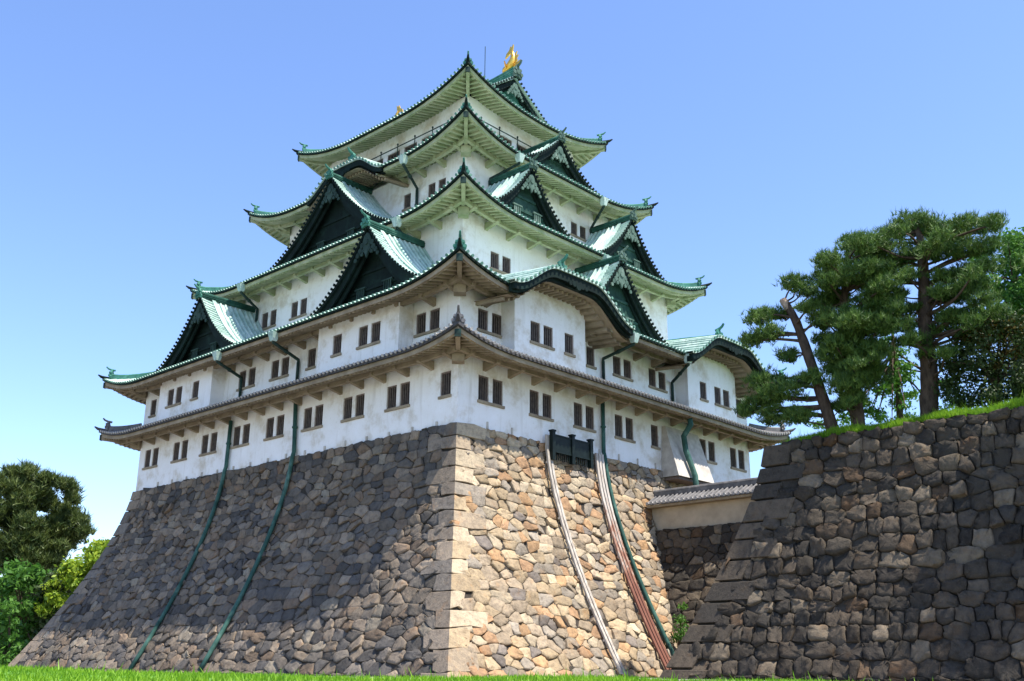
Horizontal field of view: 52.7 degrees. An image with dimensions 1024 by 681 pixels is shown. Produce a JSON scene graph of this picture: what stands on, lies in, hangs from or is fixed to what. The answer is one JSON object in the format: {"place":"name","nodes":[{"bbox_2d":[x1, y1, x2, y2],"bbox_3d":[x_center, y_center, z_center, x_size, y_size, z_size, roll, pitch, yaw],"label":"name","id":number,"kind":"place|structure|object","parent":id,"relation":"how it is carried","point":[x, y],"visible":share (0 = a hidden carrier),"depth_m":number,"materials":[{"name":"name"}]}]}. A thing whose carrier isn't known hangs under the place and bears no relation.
{"place":"outdoors","nodes":[
{"label":"outdoors","id":0,"kind":"place"},
{"bbox_2d":[0,660,914,680],"bbox_3d":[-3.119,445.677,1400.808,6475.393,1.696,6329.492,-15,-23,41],"label":"ground","id":1,"kind":"structure","parent":0,"point":[210,678],"depth_m":9.41,"materials":[{"name":"green plant"}]},
{"bbox_2d":[0,597,29,666],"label":"bush","id":2,"kind":"object","parent":1,"relation":"on","point":[13,646],"visible":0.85,"depth_m":79.41,"materials":[{"name":"green plant"}]},
{"bbox_2d":[0,557,55,652],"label":"broadleaf tree","id":3,"kind":"object","parent":1,"relation":"on","point":[16,576],"visible":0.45,"depth_m":90.36,"materials":[{"name":"green plant"}]},
{"bbox_2d":[0,576,84,634],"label":"woodland","id":4,"kind":"object","parent":1,"relation":"on","point":[23,593],"visible":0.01,"depth_m":127.78,"materials":[{"name":"green plant"}]},
{"bbox_2d":[23,568,64,638],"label":"broadleaf tree","id":5,"kind":"object","parent":1,"relation":"on","point":[43,622],"visible":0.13,"depth_m":89.38,"materials":[{"name":"green plant"}]},
{"bbox_2d":[0,458,97,618],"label":"conifer tree","id":6,"kind":"object","parent":1,"relation":"on","point":[58,532],"visible":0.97,"depth_m":99.84,"materials":[{"name":"green plant"}]},
{"bbox_2d":[34,537,109,618],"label":"broadleaf tree","id":7,"kind":"object","parent":1,"relation":"on","point":[73,571],"visible":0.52,"depth_m":89.32,"materials":[{"name":"green plant"}]},
{"bbox_2d":[7,422,691,677],"bbox_3d":[-5.819,18.543,77.941,48.760,14.631,43.806,-15,-23,41],"label":"castle stone base","id":8,"kind":"object","parent":1,"relation":"on","point":[441,550],"visible":0.77,"depth_m":59.09,"materials":[{"name":"stone"}]},
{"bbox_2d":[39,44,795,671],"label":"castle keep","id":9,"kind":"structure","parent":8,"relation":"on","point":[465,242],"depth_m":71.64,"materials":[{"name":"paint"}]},
{"bbox_2d":[142,450,150,469],"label":"window","id":10,"kind":"structure","parent":9,"relation":"in","point":[148,453],"depth_m":81.12,"materials":[{"name":"paint"}]},
{"bbox_2d":[148,399,156,417],"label":"window","id":11,"kind":"structure","parent":9,"relation":"in","point":[153,409],"depth_m":82.38,"materials":[{"name":"paint"}]},
{"bbox_2d":[149,447,158,468],"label":"window","id":12,"kind":"structure","parent":9,"relation":"in","point":[155,456],"depth_m":80.35,"materials":[{"name":"paint"}]},
{"bbox_2d":[165,389,173,408],"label":"window","id":13,"kind":"structure","parent":9,"relation":"in","point":[171,392],"depth_m":78.58,"materials":[{"name":"paint"}]},
{"bbox_2d":[170,442,179,463],"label":"window","id":14,"kind":"structure","parent":9,"relation":"in","point":[176,449],"depth_m":78.33,"materials":[{"name":"paint"}]},
{"bbox_2d":[172,386,182,406],"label":"window","id":15,"kind":"structure","parent":9,"relation":"in","point":[179,390],"depth_m":77.77,"materials":[{"name":"paint"}]},
{"bbox_2d":[178,440,187,461],"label":"window","id":16,"kind":"structure","parent":9,"relation":"in","point":[185,443],"depth_m":77.55,"materials":[{"name":"paint"}]},
{"bbox_2d":[189,381,198,400],"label":"window","id":17,"kind":"structure","parent":9,"relation":"in","point":[196,384],"depth_m":76.27,"materials":[{"name":"paint"}]},
{"bbox_2d":[198,434,208,456],"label":"window","id":18,"kind":"structure","parent":9,"relation":"in","point":[205,438],"depth_m":75.72,"materials":[{"name":"paint"}]},
{"bbox_2d":[207,432,217,454],"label":"window","id":19,"kind":"structure","parent":9,"relation":"in","point":[214,435],"depth_m":74.95,"materials":[{"name":"paint"}]},
{"bbox_2d":[230,426,240,448],"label":"window","id":20,"kind":"structure","parent":9,"relation":"in","point":[237,429],"depth_m":73.04,"materials":[{"name":"paint"}]},
{"bbox_2d":[236,371,245,391],"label":"window","id":21,"kind":"structure","parent":9,"relation":"in","point":[243,374],"depth_m":74.13,"materials":[{"name":"paint"}]},
{"bbox_2d":[239,424,249,446],"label":"window","id":22,"kind":"structure","parent":9,"relation":"in","point":[246,432],"depth_m":72.24,"materials":[{"name":"paint"}]},
{"bbox_2d":[245,367,255,388],"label":"window","id":23,"kind":"structure","parent":9,"relation":"in","point":[251,383],"depth_m":73.44,"materials":[{"name":"paint"}]},
{"bbox_2d":[262,313,267,330],"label":"window","id":24,"kind":"structure","parent":9,"relation":"in","point":[265,316],"depth_m":81.96,"materials":[{"name":"paint"}]},
{"bbox_2d":[263,417,273,440],"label":"window","id":25,"kind":"structure","parent":9,"relation":"in","point":[270,423],"depth_m":70.39,"materials":[{"name":"paint"}]},
{"bbox_2d":[267,309,276,328],"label":"window","id":26,"kind":"structure","parent":9,"relation":"in","point":[273,313],"depth_m":81.18,"materials":[{"name":"paint"}]},
{"bbox_2d":[268,360,278,381],"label":"window","id":27,"kind":"structure","parent":9,"relation":"in","point":[275,367],"depth_m":71.59,"materials":[{"name":"paint"}]},
{"bbox_2d":[273,414,284,438],"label":"window","id":28,"kind":"structure","parent":9,"relation":"in","point":[280,422],"depth_m":69.61,"materials":[{"name":"paint"}]},
{"bbox_2d":[278,356,289,378],"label":"window","id":29,"kind":"structure","parent":9,"relation":"in","point":[285,365],"depth_m":70.81,"materials":[{"name":"paint"}]},
{"bbox_2d":[289,301,297,320],"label":"window","id":30,"kind":"structure","parent":9,"relation":"in","point":[294,305],"depth_m":79.38,"materials":[{"name":"paint"}]},
{"bbox_2d":[297,298,306,317],"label":"window","id":31,"kind":"structure","parent":9,"relation":"in","point":[304,301],"depth_m":78.63,"materials":[{"name":"paint"}]},
{"bbox_2d":[301,407,311,431],"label":"window","id":32,"kind":"structure","parent":9,"relation":"in","point":[308,412],"depth_m":67.65,"materials":[{"name":"paint"}]},
{"bbox_2d":[305,348,315,370],"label":"window","id":33,"kind":"structure","parent":9,"relation":"in","point":[312,353],"depth_m":68.90,"materials":[{"name":"paint"}]},
{"bbox_2d":[311,404,322,429],"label":"window","id":34,"kind":"structure","parent":9,"relation":"in","point":[319,409],"depth_m":66.86,"materials":[{"name":"paint"}]},
{"bbox_2d":[330,334,341,357],"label":"window","id":35,"kind":"structure","parent":9,"relation":"in","point":[338,338],"depth_m":65.34,"materials":[{"name":"paint"}]},
{"bbox_2d":[340,397,351,422],"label":"window","id":36,"kind":"structure","parent":9,"relation":"in","point":[348,401],"depth_m":64.95,"materials":[{"name":"paint"}]},
{"bbox_2d":[352,393,364,419],"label":"window","id":37,"kind":"structure","parent":9,"relation":"in","point":[360,398],"depth_m":64.17,"materials":[{"name":"paint"}]},
{"bbox_2d":[356,325,367,349],"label":"window","id":38,"kind":"structure","parent":9,"relation":"in","point":[363,334],"depth_m":63.69,"materials":[{"name":"paint"}]},
{"bbox_2d":[367,321,380,346],"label":"window","id":39,"kind":"structure","parent":9,"relation":"in","point":[375,339],"depth_m":62.95,"materials":[{"name":"paint"}]},
{"bbox_2d":[384,385,396,412],"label":"window","id":40,"kind":"structure","parent":9,"relation":"in","point":[391,404],"depth_m":62.21,"materials":[{"name":"paint"}]},
{"bbox_2d":[388,150,399,160],"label":"window","id":41,"kind":"structure","parent":9,"relation":"in","point":[393,155],"depth_m":84.30,"materials":[{"name":"paint"}]},
{"bbox_2d":[396,382,409,409],"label":"window","id":42,"kind":"structure","parent":9,"relation":"in","point":[405,387],"depth_m":61.43,"materials":[{"name":"paint"}]},
{"bbox_2d":[402,193,410,211],"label":"window","id":43,"kind":"structure","parent":9,"relation":"in","point":[407,202],"depth_m":77.96,"materials":[{"name":"paint"}]},
{"bbox_2d":[405,142,416,151],"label":"window","id":44,"kind":"structure","parent":9,"relation":"in","point":[411,146],"depth_m":82.96,"materials":[{"name":"paint"}]},
{"bbox_2d":[413,312,426,337],"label":"window","id":45,"kind":"structure","parent":9,"relation":"in","point":[421,318],"depth_m":61.87,"materials":[{"name":"paint"}]},
{"bbox_2d":[426,182,435,199],"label":"window","id":46,"kind":"structure","parent":9,"relation":"in","point":[432,186],"depth_m":76.28,"materials":[{"name":"paint"}]},
{"bbox_2d":[426,308,439,333],"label":"window","id":47,"kind":"structure","parent":9,"relation":"in","point":[435,314],"depth_m":61.13,"materials":[{"name":"paint"}]},
{"bbox_2d":[439,178,445,188],"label":"window","id":48,"kind":"structure","parent":9,"relation":"in","point":[442,182],"depth_m":75.62,"materials":[{"name":"paint"}]},
{"bbox_2d":[438,371,451,399],"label":"window","id":49,"kind":"structure","parent":9,"relation":"in","point":[446,376],"depth_m":59.15,"materials":[{"name":"paint"}]},
{"bbox_2d":[477,308,490,334],"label":"window","id":50,"kind":"structure","parent":9,"relation":"in","point":[482,314],"depth_m":61.08,"materials":[{"name":"paint"}]},
{"bbox_2d":[477,375,491,405],"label":"window","id":51,"kind":"structure","parent":9,"relation":"in","point":[482,380],"depth_m":59.95,"materials":[{"name":"paint"}]},
{"bbox_2d":[490,251,501,272],"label":"window","id":52,"kind":"structure","parent":9,"relation":"in","point":[494,256],"depth_m":69.54,"materials":[{"name":"paint"}]},
{"bbox_2d":[491,313,501,338],"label":"window","id":53,"kind":"structure","parent":9,"relation":"in","point":[496,319],"depth_m":61.93,"materials":[{"name":"paint"}]},
{"bbox_2d":[492,379,504,408],"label":"window","id":54,"kind":"structure","parent":9,"relation":"in","point":[497,385],"depth_m":60.74,"materials":[{"name":"paint"}]},
{"bbox_2d":[501,256,509,274],"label":"window","id":55,"kind":"structure","parent":9,"relation":"in","point":[505,261],"depth_m":70.35,"materials":[{"name":"paint"}]},
{"bbox_2d":[500,135,510,145],"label":"window","id":56,"kind":"structure","parent":9,"relation":"in","point":[508,141],"depth_m":81.85,"materials":[{"name":"paint"}]},
{"bbox_2d":[518,145,525,150],"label":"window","id":57,"kind":"structure","parent":9,"relation":"in","point":[520,148],"depth_m":82.96,"materials":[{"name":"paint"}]},
{"bbox_2d":[529,390,541,418],"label":"window","id":58,"kind":"structure","parent":9,"relation":"in","point":[533,394],"depth_m":63.04,"materials":[{"name":"paint"}]},
{"bbox_2d":[530,321,542,346],"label":"window","id":59,"kind":"structure","parent":9,"relation":"in","point":[534,326],"depth_m":62.73,"materials":[{"name":"paint"}]},
{"bbox_2d":[542,393,553,421],"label":"window","id":60,"kind":"structure","parent":9,"relation":"in","point":[546,398],"depth_m":63.86,"materials":[{"name":"paint"}]},
{"bbox_2d":[543,326,554,350],"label":"window","id":61,"kind":"structure","parent":9,"relation":"in","point":[547,344],"depth_m":63.55,"materials":[{"name":"paint"}]},
{"bbox_2d":[564,333,575,357],"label":"window","id":62,"kind":"structure","parent":9,"relation":"in","point":[568,338],"depth_m":64.95,"materials":[{"name":"paint"}]},
{"bbox_2d":[570,222,579,238],"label":"window","id":63,"kind":"structure","parent":9,"relation":"in","point":[573,233],"depth_m":82.37,"materials":[{"name":"paint"}]},
{"bbox_2d":[573,402,585,429],"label":"window","id":64,"kind":"structure","parent":9,"relation":"in","point":[577,407],"depth_m":65.96,"materials":[{"name":"paint"}]},
{"bbox_2d":[580,226,586,241],"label":"window","id":65,"kind":"structure","parent":9,"relation":"in","point":[582,230],"depth_m":83.17,"materials":[{"name":"paint"}]},
{"bbox_2d":[585,406,596,432],"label":"window","id":66,"kind":"structure","parent":9,"relation":"in","point":[589,410],"depth_m":66.78,"materials":[{"name":"paint"}]},
{"bbox_2d":[586,346,596,369],"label":"window","id":67,"kind":"structure","parent":9,"relation":"in","point":[589,351],"depth_m":68.13,"materials":[{"name":"paint"}]},
{"bbox_2d":[612,356,623,378],"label":"window","id":68,"kind":"structure","parent":9,"relation":"in","point":[616,360],"depth_m":70.12,"materials":[{"name":"paint"}]},
{"bbox_2d":[614,414,625,440],"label":"window","id":69,"kind":"structure","parent":9,"relation":"in","point":[618,419],"depth_m":68.90,"materials":[{"name":"paint"}]},
{"bbox_2d":[623,359,633,381],"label":"window","id":70,"kind":"structure","parent":9,"relation":"in","point":[627,370],"depth_m":70.98,"materials":[{"name":"paint"}]},
{"bbox_2d":[625,417,635,442],"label":"window","id":71,"kind":"structure","parent":9,"relation":"in","point":[629,424],"depth_m":69.76,"materials":[{"name":"paint"}]},
{"bbox_2d":[648,368,658,389],"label":"window","id":72,"kind":"structure","parent":9,"relation":"in","point":[651,372],"depth_m":73.00,"materials":[{"name":"paint"}]},
{"bbox_2d":[651,425,660,449],"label":"window","id":73,"kind":"structure","parent":9,"relation":"in","point":[654,433],"depth_m":71.77,"materials":[{"name":"paint"}]},
{"bbox_2d":[658,372,667,392],"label":"window","id":74,"kind":"structure","parent":9,"relation":"in","point":[661,376],"depth_m":73.83,"materials":[{"name":"paint"}]},
{"bbox_2d":[699,439,708,462],"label":"window","id":75,"kind":"structure","parent":9,"relation":"in","point":[702,441],"depth_m":76.13,"materials":[{"name":"paint"}]},
{"bbox_2d":[700,382,708,402],"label":"window","id":76,"kind":"structure","parent":9,"relation":"in","point":[702,385],"depth_m":75.58,"materials":[{"name":"paint"}]},
{"bbox_2d":[708,441,716,464],"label":"window","id":77,"kind":"structure","parent":9,"relation":"in","point":[710,444],"depth_m":76.82,"materials":[{"name":"paint"}]},
{"bbox_2d":[714,387,723,407],"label":"window","id":78,"kind":"structure","parent":9,"relation":"in","point":[717,390],"depth_m":76.94,"materials":[{"name":"paint"}]},
{"bbox_2d":[723,390,731,409],"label":"window","id":79,"kind":"structure","parent":9,"relation":"in","point":[725,393],"depth_m":77.79,"materials":[{"name":"paint"}]},
{"bbox_2d":[730,447,738,470],"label":"window","id":80,"kind":"structure","parent":9,"relation":"in","point":[732,451],"depth_m":78.91,"materials":[{"name":"paint"}]},
{"bbox_2d":[738,450,746,472],"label":"window","id":81,"kind":"structure","parent":9,"relation":"in","point":[740,453],"depth_m":79.75,"materials":[{"name":"paint"}]},
{"bbox_2d":[549,429,593,468],"bbox_3d":[3.688,6.706,63.619,0.340,1.845,3.990,-15,-23,41],"label":"iron barrier","id":82,"kind":"object","parent":8,"relation":"on","point":[571,448],"visible":1,"depth_m":63.43,"materials":[{"name":"metal"}]},
{"bbox_2d":[545,434,626,673],"bbox_3d":[3.998,11.662,58.561,0.559,13.750,5.770,16,-23,-40],"label":"timber chute","id":83,"kind":"object","parent":8,"relation":"attached to","point":[607,640],"visible":0.98,"depth_m":58.48,"materials":[{"name":"grey wood"}]},
{"bbox_2d":[594,453,670,669],"bbox_3d":[7.212,12.920,61.791,0.967,13.350,5.883,14,-22,-37],"label":"timber chute","id":84,"kind":"object","parent":8,"relation":"attached to","point":[649,624],"visible":0.94,"depth_m":62.01,"materials":[{"name":"wood"}]},
{"bbox_2d":[646,477,759,646],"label":"wall","id":85,"kind":"structure","parent":1,"relation":"on","point":[697,526],"depth_m":64.36,"materials":[{"name":"stone"}]},
{"bbox_2d":[669,601,688,643],"bbox_3d":[9.940,16.486,59.965,1.768,2.710,1.417,-15,-23,41],"label":"shrub","id":86,"kind":"object","parent":85,"relation":"on","point":[681,631],"visible":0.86,"depth_m":59.98,"materials":[{"name":"green plant"}]},
{"bbox_2d":[659,406,1023,680],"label":"stone rampart","id":87,"kind":"object","parent":1,"relation":"on","point":[877,553],"visible":1,"depth_m":45.84,"materials":[{"name":"grey stone"}]},
{"bbox_2d":[0,0,1023,576],"label":"sky","id":88,"kind":"structure","parent":0,"point":[137,137],"materials":[{"name":"blue"}]},
{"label":"rampart earth","id":89,"kind":"structure","parent":0,"visible":0},
{"bbox_2d":[732,268,838,430],"bbox_3d":[14.567,0.713,54.547,6.411,9.610,4.255,-15,-23,41],"label":"pine tree","id":90,"kind":"object","parent":89,"relation":"on","point":[774,391],"visible":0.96,"depth_m":54.24,"materials":[{"name":"green plant"}]},
{"bbox_2d":[806,229,908,425],"bbox_3d":[17.626,-0.746,53.133,4.802,11.024,6.432,-1,-18,3],"label":"pine tree","id":91,"kind":"object","parent":89,"relation":"on","point":[848,354],"visible":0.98,"depth_m":51.94,"materials":[{"name":"green plant"}]},
{"bbox_2d":[808,330,967,428],"bbox_3d":[20.688,2.208,58.164,10.051,7.068,5.663,-15,-23,41],"label":"maple tree","id":92,"kind":"object","parent":89,"relation":"on","point":[899,395],"visible":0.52,"depth_m":57.72,"materials":[{"name":"green plant"}]},
{"bbox_2d":[778,390,1023,444],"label":"grass","id":93,"kind":"structure","parent":89,"relation":"on","point":[1011,404],"depth_m":48.23,"materials":[{"name":"green plant"}]},
{"bbox_2d":[831,205,1016,415],"bbox_3d":[20.648,-1.576,51.952,9.674,11.967,5.625,-15,-23,41],"label":"pine tree","id":94,"kind":"object","parent":89,"relation":"on","point":[965,282],"visible":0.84,"depth_m":51.08,"materials":[{"name":"green plant"}]},
{"bbox_2d":[931,308,1023,409],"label":"evergreen tree","id":95,"kind":"object","parent":89,"relation":"on","point":[997,368],"visible":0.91,"depth_m":49.39,"materials":[{"name":"green plant"}]},
{"bbox_2d":[967,226,1023,397],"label":"broadleaf tree","id":96,"kind":"object","parent":89,"relation":"on","point":[1013,288],"visible":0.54,"depth_m":56.79,"materials":[{"name":"green plant"}]},
{"bbox_2d":[1012,251,1023,270],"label":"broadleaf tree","id":97,"kind":"object","parent":89,"relation":"on","point":[1021,262],"visible":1,"depth_m":44.81,"materials":[{"name":"green plant"}]}
]}

